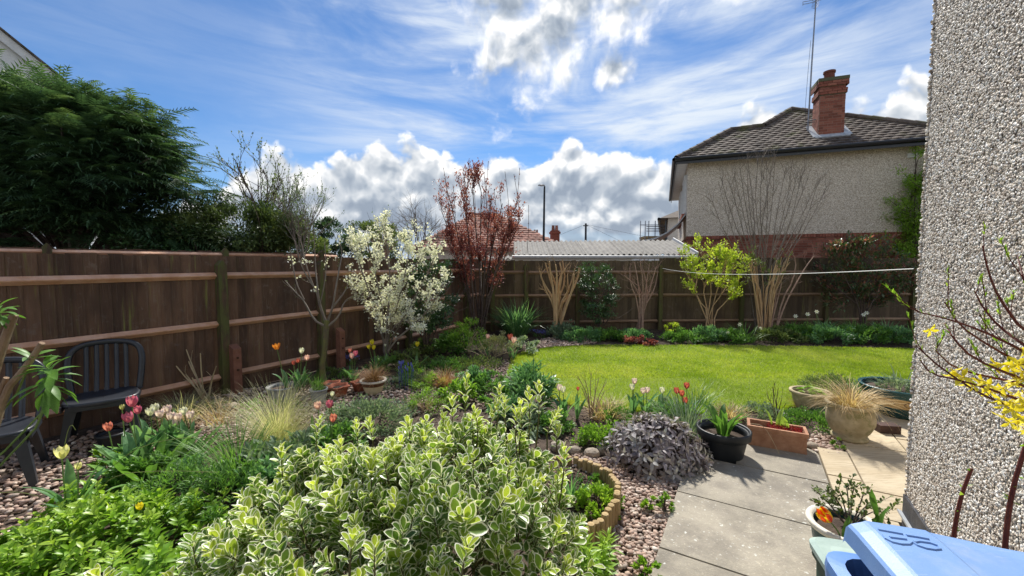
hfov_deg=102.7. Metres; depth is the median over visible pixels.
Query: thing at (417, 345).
tulip
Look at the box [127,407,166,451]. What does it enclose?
tulip
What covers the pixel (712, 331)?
ground cover plant
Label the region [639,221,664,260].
scaffold
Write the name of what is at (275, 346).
tulip
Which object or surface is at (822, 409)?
herb
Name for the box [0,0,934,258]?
sky
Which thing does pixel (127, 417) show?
tulip
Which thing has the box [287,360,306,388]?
tulip
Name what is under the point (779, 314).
bare shrub
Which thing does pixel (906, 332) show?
ground cover plant
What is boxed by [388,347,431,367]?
leafy weed
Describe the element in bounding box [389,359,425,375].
muscari
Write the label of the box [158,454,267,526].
leafy plant
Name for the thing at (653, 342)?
red heuchera
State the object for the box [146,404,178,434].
tulip
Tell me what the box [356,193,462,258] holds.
bare tree
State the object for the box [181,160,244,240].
bare tree
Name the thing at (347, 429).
leafy plant
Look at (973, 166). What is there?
house
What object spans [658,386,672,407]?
tulip
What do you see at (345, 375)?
leafy plant
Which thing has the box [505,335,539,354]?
pale leaf plant
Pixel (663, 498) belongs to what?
seedling
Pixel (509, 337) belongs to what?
tulip
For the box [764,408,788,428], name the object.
potted tulip
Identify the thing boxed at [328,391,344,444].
tulip
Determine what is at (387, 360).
leafy weed
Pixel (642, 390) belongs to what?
tulip
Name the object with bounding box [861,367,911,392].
potted plant
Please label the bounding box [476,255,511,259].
shed roof
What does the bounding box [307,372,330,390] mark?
potted plant
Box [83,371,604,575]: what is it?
variegated shrub
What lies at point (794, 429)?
sedum
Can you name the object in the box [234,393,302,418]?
creeping plant
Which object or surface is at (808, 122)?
television aerial
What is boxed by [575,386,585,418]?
tulip
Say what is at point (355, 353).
tulip
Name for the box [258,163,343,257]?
bare tree
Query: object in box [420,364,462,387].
grass tuft
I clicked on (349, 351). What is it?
tulip
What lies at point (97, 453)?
yellow green plant
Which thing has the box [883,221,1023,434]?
forsythia
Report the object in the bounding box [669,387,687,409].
tulip
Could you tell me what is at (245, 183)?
bare tree
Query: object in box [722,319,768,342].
strap leaf clump
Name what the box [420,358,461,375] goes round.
leafy plant
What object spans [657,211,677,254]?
house
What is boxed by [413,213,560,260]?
house
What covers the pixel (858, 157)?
house
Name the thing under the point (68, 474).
tulip
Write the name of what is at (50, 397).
leafy shrub
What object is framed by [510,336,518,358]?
tulip
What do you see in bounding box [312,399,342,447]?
tulip
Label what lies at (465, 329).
fine shrub
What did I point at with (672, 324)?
shrub
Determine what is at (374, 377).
bronze grass
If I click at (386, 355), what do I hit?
tulip
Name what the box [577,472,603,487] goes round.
green mound
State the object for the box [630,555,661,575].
seedling
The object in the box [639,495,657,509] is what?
seedling
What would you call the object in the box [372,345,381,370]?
tulip
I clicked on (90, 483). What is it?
tulip
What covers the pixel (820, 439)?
gravel
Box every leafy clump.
[477,380,514,416]
[502,358,560,408]
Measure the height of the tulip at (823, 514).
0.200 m
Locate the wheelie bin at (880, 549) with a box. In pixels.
[824,521,1023,575]
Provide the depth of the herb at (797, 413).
4.27 m
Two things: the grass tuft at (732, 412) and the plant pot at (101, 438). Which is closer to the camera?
the plant pot at (101, 438)
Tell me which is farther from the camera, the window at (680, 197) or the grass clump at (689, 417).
the window at (680, 197)
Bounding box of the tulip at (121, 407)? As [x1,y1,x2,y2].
[118,404,124,449]
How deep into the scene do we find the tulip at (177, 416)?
3.60 m
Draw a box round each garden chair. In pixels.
[0,357,49,486]
[59,338,145,446]
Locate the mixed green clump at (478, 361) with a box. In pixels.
[453,354,504,370]
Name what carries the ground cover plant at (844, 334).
on the ground at (358, 364)
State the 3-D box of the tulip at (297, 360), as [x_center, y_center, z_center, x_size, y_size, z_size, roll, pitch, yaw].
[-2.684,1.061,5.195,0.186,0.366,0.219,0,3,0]
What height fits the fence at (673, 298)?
1.936 m
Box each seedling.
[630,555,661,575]
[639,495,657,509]
[654,490,675,511]
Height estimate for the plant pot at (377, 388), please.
0.200 m
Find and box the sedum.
[766,422,801,432]
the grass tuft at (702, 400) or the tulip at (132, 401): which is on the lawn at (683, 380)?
the grass tuft at (702, 400)
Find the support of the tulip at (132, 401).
on the ground at (358, 364)
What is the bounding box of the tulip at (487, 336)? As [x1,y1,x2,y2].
[485,334,492,356]
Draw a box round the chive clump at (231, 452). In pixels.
[137,406,314,505]
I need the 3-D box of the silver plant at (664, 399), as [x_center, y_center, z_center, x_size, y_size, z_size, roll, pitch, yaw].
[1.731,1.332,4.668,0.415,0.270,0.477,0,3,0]
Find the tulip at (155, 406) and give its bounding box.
[139,403,170,440]
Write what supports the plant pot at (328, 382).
on the ground at (358, 364)
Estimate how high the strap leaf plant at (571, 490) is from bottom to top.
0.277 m
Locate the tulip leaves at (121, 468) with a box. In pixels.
[53,422,239,491]
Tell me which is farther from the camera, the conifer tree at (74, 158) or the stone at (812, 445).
the conifer tree at (74, 158)
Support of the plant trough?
on the patio
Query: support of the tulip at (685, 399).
on the ground at (358, 364)
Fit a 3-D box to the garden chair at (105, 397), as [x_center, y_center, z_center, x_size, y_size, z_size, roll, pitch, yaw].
[-4.017,1.013,4.034,0.602,0.939,0.649,-3,4,-38]
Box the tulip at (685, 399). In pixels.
[681,396,698,414]
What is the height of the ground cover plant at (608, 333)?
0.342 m
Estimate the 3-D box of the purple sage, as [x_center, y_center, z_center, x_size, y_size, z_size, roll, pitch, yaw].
[1.265,1.324,3.581,0.973,0.478,0.867,0,3,0]
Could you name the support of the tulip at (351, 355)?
on the ground at (358, 364)
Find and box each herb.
[782,406,830,433]
[809,406,825,415]
[829,437,845,449]
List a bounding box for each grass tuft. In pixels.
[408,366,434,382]
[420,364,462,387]
[580,394,631,421]
[595,389,627,405]
[615,406,646,422]
[662,375,740,416]
[711,400,757,421]
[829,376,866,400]
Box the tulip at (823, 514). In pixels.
[815,506,849,536]
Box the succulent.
[796,386,826,395]
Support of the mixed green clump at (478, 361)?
on the ground at (358, 364)
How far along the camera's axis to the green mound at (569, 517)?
2.70 m
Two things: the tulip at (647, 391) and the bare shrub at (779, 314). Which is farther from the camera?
the bare shrub at (779, 314)
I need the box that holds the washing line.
[663,268,913,274]
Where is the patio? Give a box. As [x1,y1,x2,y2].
[650,412,910,575]
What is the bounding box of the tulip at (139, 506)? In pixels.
[135,501,157,525]
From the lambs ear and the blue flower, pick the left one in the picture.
the lambs ear
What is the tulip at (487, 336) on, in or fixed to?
on the ground at (358, 364)
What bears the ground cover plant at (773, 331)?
on the ground at (358, 364)
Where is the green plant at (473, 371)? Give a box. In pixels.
[453,364,492,386]
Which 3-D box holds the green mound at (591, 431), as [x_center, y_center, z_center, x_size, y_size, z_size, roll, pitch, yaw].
[0.921,1.389,3.913,0.751,0.247,0.554,0,3,0]
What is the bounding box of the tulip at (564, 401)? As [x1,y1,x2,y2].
[555,385,579,416]
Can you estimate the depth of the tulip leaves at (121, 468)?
3.27 m
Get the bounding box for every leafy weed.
[296,376,317,392]
[362,355,396,371]
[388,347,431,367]
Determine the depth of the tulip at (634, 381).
4.62 m
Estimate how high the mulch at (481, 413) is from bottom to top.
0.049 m
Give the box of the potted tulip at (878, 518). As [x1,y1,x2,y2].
[869,489,890,522]
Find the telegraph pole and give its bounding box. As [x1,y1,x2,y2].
[563,223,634,240]
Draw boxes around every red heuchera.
[623,335,643,344]
[636,334,658,345]
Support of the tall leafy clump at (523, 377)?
on the ground at (358, 364)
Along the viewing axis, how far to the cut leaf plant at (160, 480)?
2.86 m
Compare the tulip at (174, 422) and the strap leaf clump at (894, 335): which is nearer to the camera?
the tulip at (174, 422)
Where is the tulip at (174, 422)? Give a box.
[148,408,180,437]
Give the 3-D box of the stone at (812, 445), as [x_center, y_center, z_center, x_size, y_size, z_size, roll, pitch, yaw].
[2.802,1.475,3.827,0.104,0.074,0.104,3,5,43]
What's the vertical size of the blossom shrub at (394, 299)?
2.675 m
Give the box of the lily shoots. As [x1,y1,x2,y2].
[570,524,623,575]
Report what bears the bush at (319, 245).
on the ground at (358, 364)
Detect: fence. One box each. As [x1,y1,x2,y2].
[0,243,337,257]
[0,252,480,448]
[481,257,919,331]
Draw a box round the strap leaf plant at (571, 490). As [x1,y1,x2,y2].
[552,463,593,497]
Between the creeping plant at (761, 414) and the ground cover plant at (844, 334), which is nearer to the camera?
the creeping plant at (761, 414)
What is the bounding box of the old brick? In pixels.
[874,422,900,434]
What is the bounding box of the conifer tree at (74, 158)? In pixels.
[0,49,262,251]
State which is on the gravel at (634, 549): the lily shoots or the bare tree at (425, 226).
the lily shoots
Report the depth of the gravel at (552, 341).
8.82 m
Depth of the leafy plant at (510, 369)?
6.21 m
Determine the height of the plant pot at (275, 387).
0.208 m
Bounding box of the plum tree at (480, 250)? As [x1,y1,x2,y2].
[432,157,528,335]
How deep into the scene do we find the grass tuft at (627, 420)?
4.47 m
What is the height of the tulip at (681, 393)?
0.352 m
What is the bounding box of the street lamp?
[538,184,544,241]
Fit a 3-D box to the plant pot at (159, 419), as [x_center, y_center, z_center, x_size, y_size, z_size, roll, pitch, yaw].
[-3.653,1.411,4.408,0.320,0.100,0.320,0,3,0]
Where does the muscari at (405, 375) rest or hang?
on the ground at (358, 364)
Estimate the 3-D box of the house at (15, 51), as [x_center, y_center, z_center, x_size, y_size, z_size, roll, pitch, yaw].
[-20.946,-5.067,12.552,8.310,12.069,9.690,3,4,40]
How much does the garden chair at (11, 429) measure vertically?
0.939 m
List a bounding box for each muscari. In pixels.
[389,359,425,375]
[391,360,420,391]
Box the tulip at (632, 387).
[629,383,645,413]
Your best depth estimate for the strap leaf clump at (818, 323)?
9.90 m
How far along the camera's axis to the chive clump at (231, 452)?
3.27 m
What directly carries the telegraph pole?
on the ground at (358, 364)
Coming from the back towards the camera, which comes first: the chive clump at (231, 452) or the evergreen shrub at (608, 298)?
the evergreen shrub at (608, 298)
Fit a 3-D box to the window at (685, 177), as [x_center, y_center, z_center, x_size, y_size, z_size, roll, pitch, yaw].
[6.514,-3.358,15.597,0.160,1.475,2.000,1,4,20]
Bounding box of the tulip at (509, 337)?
[507,333,515,356]
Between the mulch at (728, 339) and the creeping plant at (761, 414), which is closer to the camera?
the creeping plant at (761, 414)
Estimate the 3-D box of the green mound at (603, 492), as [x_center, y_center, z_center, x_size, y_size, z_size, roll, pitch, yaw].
[0.581,1.480,2.845,0.439,0.191,0.375,3,5,44]
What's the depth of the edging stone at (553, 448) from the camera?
3.76 m
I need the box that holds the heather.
[796,370,859,395]
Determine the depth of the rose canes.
1.47 m
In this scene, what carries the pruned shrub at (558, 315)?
on the ground at (358, 364)
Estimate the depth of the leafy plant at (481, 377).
5.47 m
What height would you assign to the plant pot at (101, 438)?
0.158 m
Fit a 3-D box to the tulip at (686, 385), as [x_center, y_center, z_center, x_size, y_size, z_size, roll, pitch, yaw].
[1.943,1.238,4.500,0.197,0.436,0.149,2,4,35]
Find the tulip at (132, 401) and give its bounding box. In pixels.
[112,395,159,455]
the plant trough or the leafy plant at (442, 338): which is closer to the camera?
the plant trough
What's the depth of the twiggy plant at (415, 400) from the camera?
4.83 m
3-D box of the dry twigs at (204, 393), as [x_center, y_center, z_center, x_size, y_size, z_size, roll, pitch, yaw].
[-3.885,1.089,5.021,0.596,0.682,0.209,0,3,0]
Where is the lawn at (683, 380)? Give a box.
[516,345,912,410]
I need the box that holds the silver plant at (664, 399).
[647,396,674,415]
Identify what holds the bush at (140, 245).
on the ground at (358, 364)
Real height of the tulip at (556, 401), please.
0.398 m
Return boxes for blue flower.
[345,352,359,364]
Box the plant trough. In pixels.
[747,418,808,454]
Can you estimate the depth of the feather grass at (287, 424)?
3.83 m
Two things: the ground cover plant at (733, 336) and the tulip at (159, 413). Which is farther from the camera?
the ground cover plant at (733, 336)
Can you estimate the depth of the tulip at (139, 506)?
2.43 m
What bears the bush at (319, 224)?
on the ground at (358, 364)
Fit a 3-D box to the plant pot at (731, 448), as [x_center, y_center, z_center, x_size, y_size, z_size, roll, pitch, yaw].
[1.880,1.372,3.648,0.444,0.268,0.444,0,3,0]
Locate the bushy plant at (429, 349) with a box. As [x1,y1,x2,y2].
[410,336,443,357]
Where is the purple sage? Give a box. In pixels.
[600,411,713,482]
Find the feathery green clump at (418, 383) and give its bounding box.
[406,367,444,389]
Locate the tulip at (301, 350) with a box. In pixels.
[294,347,308,387]
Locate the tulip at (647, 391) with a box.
[637,387,657,410]
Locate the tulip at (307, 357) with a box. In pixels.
[297,354,311,386]
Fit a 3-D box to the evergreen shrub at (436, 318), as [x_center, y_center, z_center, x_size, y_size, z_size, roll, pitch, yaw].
[-1.612,0.281,7.525,1.582,1.996,1.433,0,3,0]
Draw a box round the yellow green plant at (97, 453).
[86,445,120,470]
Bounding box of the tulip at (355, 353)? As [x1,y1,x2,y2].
[350,351,365,377]
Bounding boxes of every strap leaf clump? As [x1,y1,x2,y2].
[482,298,549,336]
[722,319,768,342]
[774,320,806,335]
[803,316,844,334]
[834,317,868,333]
[864,317,907,338]
[894,322,915,341]
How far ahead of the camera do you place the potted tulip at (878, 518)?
2.31 m
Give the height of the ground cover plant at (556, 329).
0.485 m
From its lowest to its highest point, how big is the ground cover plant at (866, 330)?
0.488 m
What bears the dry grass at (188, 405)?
on the ground at (358, 364)
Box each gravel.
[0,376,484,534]
[421,358,513,407]
[522,336,596,351]
[558,454,678,575]
[808,426,852,453]
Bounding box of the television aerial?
[804,0,819,130]
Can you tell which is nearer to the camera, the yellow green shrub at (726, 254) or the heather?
the heather
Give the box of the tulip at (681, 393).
[675,390,691,409]
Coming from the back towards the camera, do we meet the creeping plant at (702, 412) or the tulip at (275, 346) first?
the tulip at (275, 346)
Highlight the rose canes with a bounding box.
[951,443,1023,548]
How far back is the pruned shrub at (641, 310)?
9.84 m
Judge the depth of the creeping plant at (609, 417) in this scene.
4.51 m
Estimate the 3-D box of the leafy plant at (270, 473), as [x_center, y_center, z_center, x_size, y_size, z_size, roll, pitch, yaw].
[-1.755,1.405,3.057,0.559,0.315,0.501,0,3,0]
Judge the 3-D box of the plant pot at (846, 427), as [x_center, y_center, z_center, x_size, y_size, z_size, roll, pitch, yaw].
[3.270,1.277,3.963,0.406,0.352,0.406,0,3,0]
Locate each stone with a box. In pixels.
[223,402,239,410]
[241,396,251,401]
[550,440,565,451]
[568,446,580,454]
[584,448,599,457]
[597,445,609,454]
[807,441,818,448]
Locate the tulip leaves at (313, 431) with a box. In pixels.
[277,415,352,450]
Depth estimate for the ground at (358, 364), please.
4.45 m
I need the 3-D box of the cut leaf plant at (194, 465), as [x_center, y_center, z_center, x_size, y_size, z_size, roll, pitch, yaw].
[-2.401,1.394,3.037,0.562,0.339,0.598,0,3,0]
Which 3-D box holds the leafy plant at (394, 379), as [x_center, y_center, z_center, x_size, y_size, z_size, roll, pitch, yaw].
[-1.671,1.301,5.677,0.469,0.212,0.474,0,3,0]
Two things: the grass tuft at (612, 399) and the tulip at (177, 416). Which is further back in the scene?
the grass tuft at (612, 399)
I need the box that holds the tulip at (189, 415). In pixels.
[166,410,201,454]
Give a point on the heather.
(831, 376)
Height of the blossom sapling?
2.311 m
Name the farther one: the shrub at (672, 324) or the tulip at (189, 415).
the shrub at (672, 324)
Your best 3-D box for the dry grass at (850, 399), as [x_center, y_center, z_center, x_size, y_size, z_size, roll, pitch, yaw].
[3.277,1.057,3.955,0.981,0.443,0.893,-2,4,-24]
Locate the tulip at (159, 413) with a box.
[144,408,175,447]
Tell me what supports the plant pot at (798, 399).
on the ground at (358, 364)
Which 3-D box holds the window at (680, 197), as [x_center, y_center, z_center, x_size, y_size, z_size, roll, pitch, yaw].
[7.741,-3.555,18.923,0.160,1.475,2.100,1,4,20]
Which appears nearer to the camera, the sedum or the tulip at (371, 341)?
the sedum
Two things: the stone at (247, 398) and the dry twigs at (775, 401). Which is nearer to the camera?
the dry twigs at (775, 401)
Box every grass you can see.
[140,386,231,427]
[182,392,267,428]
[194,371,350,446]
[350,362,393,388]
[796,371,905,431]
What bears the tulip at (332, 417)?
on the ground at (358, 364)
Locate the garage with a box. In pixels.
[512,238,698,260]
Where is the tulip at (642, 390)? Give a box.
[634,387,657,412]
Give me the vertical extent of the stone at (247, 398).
0.083 m
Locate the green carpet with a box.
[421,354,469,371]
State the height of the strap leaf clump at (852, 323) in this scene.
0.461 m
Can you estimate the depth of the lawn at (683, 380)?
6.42 m
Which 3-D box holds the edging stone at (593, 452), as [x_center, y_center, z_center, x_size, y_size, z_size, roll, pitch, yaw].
[0.714,1.481,3.662,0.138,0.099,0.120,0,3,0]
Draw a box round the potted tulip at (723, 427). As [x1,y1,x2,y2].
[701,403,746,435]
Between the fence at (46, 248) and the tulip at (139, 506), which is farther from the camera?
the fence at (46, 248)
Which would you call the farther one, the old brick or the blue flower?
the blue flower
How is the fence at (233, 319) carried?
on the ground at (358, 364)
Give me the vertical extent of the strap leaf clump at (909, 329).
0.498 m
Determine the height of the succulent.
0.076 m
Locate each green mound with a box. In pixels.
[567,512,588,525]
[569,418,631,451]
[572,480,625,528]
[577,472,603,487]
[646,398,692,420]
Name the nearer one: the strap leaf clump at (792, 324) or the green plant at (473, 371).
the green plant at (473, 371)
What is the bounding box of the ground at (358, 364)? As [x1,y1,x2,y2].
[0,327,914,575]
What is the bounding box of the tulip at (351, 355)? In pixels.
[346,353,357,380]
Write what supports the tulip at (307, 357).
in the plant pot at (275, 387)
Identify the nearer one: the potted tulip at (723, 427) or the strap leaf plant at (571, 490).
the strap leaf plant at (571, 490)
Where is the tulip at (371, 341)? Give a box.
[369,339,384,367]
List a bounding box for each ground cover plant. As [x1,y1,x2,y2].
[543,319,577,339]
[559,325,601,343]
[594,326,629,341]
[610,327,653,339]
[656,325,712,344]
[685,324,728,342]
[711,327,752,343]
[750,325,809,343]
[784,322,834,340]
[801,322,868,345]
[837,322,905,344]
[867,325,914,344]
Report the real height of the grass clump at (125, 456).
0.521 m
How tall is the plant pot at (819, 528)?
0.218 m
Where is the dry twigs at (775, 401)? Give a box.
[766,382,785,421]
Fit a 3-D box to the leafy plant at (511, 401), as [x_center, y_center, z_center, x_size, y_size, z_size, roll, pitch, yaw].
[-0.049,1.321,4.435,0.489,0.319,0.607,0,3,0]
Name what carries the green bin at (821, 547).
on the patio
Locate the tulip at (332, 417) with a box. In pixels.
[319,413,336,446]
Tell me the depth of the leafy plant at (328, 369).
6.15 m
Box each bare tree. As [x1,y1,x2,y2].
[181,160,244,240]
[206,130,305,252]
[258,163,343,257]
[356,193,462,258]
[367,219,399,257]
[692,138,832,331]
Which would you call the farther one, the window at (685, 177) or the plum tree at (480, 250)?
the window at (685, 177)
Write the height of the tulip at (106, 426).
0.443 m
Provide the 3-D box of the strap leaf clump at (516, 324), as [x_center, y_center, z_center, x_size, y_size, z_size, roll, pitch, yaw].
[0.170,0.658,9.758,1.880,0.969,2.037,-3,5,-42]
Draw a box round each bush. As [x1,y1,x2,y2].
[99,220,223,250]
[146,191,326,255]
[289,232,343,255]
[291,216,365,257]
[339,220,426,258]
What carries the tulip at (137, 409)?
on the ground at (358, 364)
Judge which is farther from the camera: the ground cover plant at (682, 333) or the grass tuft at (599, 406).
the ground cover plant at (682, 333)
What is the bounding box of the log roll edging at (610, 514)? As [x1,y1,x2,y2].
[553,456,621,565]
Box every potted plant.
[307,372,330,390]
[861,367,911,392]
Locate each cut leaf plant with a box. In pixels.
[110,457,224,530]
[148,452,226,498]
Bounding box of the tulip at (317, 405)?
[313,401,326,438]
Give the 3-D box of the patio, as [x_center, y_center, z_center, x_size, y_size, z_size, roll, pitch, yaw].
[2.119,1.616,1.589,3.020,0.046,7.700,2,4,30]
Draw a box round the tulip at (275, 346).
[272,343,296,387]
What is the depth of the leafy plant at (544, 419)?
4.18 m
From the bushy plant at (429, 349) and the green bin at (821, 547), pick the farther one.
the bushy plant at (429, 349)
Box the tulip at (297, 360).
[289,358,305,377]
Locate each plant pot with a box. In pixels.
[94,427,128,450]
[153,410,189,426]
[265,381,296,403]
[309,386,327,402]
[321,380,340,392]
[327,382,349,396]
[350,378,363,391]
[359,376,386,395]
[696,418,751,463]
[789,385,832,412]
[805,504,871,539]
[824,396,878,443]
[858,376,912,419]
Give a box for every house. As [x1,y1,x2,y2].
[0,27,64,247]
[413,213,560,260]
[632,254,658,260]
[641,69,927,257]
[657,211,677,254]
[897,0,1023,551]
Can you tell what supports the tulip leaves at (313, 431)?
on the ground at (358, 364)
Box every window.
[677,191,681,228]
[679,175,686,221]
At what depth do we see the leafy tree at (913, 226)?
11.72 m
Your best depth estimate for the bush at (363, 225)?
14.09 m
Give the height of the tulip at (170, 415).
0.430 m
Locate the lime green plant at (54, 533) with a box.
[0,476,297,575]
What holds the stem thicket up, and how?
on the ground at (358, 364)
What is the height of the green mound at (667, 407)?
0.280 m
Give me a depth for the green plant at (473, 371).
5.62 m
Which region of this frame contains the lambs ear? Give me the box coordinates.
[232,427,322,485]
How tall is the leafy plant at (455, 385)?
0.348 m
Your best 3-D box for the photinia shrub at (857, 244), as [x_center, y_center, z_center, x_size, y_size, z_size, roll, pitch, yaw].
[8.935,-0.171,10.255,2.761,2.589,1.364,0,3,0]
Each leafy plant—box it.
[100,449,179,496]
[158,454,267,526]
[229,436,308,467]
[234,453,285,499]
[310,417,368,460]
[314,366,343,378]
[331,369,359,382]
[383,375,408,391]
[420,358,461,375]
[431,330,470,355]
[431,377,477,406]
[469,368,510,393]
[485,391,524,427]
[506,364,532,375]
[531,409,576,434]
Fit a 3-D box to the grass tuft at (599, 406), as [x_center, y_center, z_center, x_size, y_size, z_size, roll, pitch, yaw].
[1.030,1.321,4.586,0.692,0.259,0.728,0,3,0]
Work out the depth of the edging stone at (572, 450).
3.69 m
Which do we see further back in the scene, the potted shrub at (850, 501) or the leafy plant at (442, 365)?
the leafy plant at (442, 365)
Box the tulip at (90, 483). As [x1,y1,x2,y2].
[41,462,104,509]
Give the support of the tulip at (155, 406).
on the ground at (358, 364)
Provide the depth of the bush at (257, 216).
8.87 m
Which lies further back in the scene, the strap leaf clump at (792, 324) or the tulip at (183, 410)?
the strap leaf clump at (792, 324)
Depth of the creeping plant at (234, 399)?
4.87 m
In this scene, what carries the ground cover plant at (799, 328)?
on the ground at (358, 364)
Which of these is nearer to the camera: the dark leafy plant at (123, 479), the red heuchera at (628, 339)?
the dark leafy plant at (123, 479)
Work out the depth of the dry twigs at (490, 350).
7.19 m
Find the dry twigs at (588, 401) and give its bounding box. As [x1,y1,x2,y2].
[570,361,611,417]
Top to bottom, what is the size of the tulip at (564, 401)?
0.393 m
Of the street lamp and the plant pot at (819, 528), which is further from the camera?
the street lamp
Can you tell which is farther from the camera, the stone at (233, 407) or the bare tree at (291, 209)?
the bare tree at (291, 209)
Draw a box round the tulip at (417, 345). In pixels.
[410,341,428,368]
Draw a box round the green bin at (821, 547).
[809,537,855,575]
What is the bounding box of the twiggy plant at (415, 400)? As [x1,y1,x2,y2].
[404,386,455,416]
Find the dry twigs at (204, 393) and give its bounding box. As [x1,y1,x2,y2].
[176,349,216,400]
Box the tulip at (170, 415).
[153,411,184,448]
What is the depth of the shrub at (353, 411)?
4.18 m
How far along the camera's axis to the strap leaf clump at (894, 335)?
9.59 m
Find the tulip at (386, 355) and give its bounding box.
[382,344,391,366]
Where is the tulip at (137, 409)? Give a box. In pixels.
[132,405,151,441]
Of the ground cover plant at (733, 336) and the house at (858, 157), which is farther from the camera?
the house at (858, 157)
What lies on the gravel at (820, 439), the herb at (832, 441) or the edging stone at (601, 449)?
the herb at (832, 441)
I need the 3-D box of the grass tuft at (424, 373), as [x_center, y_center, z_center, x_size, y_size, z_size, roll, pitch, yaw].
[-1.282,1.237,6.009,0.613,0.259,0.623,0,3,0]
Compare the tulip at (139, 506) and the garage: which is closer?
the tulip at (139, 506)
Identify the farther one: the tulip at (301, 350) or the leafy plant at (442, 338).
the leafy plant at (442, 338)
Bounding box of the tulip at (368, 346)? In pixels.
[366,344,379,364]
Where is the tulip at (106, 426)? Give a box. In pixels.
[102,421,136,454]
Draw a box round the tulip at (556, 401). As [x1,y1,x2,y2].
[551,384,571,417]
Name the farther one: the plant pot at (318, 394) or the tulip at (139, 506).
the plant pot at (318, 394)
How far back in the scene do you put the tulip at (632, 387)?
4.62 m
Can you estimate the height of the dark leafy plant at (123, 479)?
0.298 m
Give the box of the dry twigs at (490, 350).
[465,338,518,359]
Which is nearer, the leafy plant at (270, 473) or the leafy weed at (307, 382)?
the leafy plant at (270, 473)
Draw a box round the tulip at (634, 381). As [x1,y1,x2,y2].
[627,378,647,414]
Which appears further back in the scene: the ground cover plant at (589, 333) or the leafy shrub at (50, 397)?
the ground cover plant at (589, 333)
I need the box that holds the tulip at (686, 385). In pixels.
[681,382,697,414]
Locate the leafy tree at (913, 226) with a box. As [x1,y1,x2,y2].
[875,145,925,258]
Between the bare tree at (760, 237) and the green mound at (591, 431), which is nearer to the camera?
the green mound at (591, 431)
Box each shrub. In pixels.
[0,297,81,466]
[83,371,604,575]
[318,393,419,440]
[342,205,453,356]
[383,249,468,355]
[440,317,489,354]
[478,330,518,355]
[538,255,580,336]
[570,260,638,329]
[614,250,662,330]
[663,322,678,338]
[677,232,754,325]
[771,242,818,335]
[809,473,902,524]
[810,229,919,325]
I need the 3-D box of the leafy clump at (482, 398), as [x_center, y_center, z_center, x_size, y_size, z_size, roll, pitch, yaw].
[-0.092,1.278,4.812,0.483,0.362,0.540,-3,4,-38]
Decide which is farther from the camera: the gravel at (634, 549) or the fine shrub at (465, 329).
the fine shrub at (465, 329)
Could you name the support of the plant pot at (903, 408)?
on the patio
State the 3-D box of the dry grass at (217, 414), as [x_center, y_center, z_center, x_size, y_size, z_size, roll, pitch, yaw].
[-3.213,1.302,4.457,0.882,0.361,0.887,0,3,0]
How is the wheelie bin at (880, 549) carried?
on the patio
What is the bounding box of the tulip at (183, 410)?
[176,406,203,433]
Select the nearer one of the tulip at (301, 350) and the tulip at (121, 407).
the tulip at (121, 407)
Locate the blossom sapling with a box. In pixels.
[284,220,362,380]
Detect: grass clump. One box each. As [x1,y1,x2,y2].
[0,425,242,496]
[641,388,737,442]
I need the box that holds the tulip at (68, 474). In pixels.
[21,444,108,507]
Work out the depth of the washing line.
3.69 m
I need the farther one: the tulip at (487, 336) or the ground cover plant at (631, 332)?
the ground cover plant at (631, 332)
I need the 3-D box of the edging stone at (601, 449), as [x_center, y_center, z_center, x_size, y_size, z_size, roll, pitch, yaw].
[0.830,1.480,3.736,0.118,0.079,0.098,0,3,0]
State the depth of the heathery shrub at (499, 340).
7.54 m
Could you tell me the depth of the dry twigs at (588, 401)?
4.58 m
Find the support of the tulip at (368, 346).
on the ground at (358, 364)
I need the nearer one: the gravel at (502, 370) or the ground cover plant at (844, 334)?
the gravel at (502, 370)
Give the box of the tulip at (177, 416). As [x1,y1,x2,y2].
[167,412,191,455]
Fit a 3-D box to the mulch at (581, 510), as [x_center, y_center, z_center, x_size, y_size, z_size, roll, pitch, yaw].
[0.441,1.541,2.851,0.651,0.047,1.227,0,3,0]
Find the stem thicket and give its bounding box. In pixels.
[742,246,793,328]
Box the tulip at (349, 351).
[342,348,351,379]
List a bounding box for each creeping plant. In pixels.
[199,394,243,411]
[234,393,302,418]
[593,403,638,425]
[669,405,711,427]
[734,399,790,422]
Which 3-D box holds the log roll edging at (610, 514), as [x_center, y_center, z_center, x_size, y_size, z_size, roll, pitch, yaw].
[0.539,1.470,2.941,0.477,0.196,1.275,0,3,0]
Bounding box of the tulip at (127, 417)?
[109,410,152,458]
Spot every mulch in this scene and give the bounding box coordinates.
[342,349,679,476]
[486,328,912,347]
[538,466,606,574]

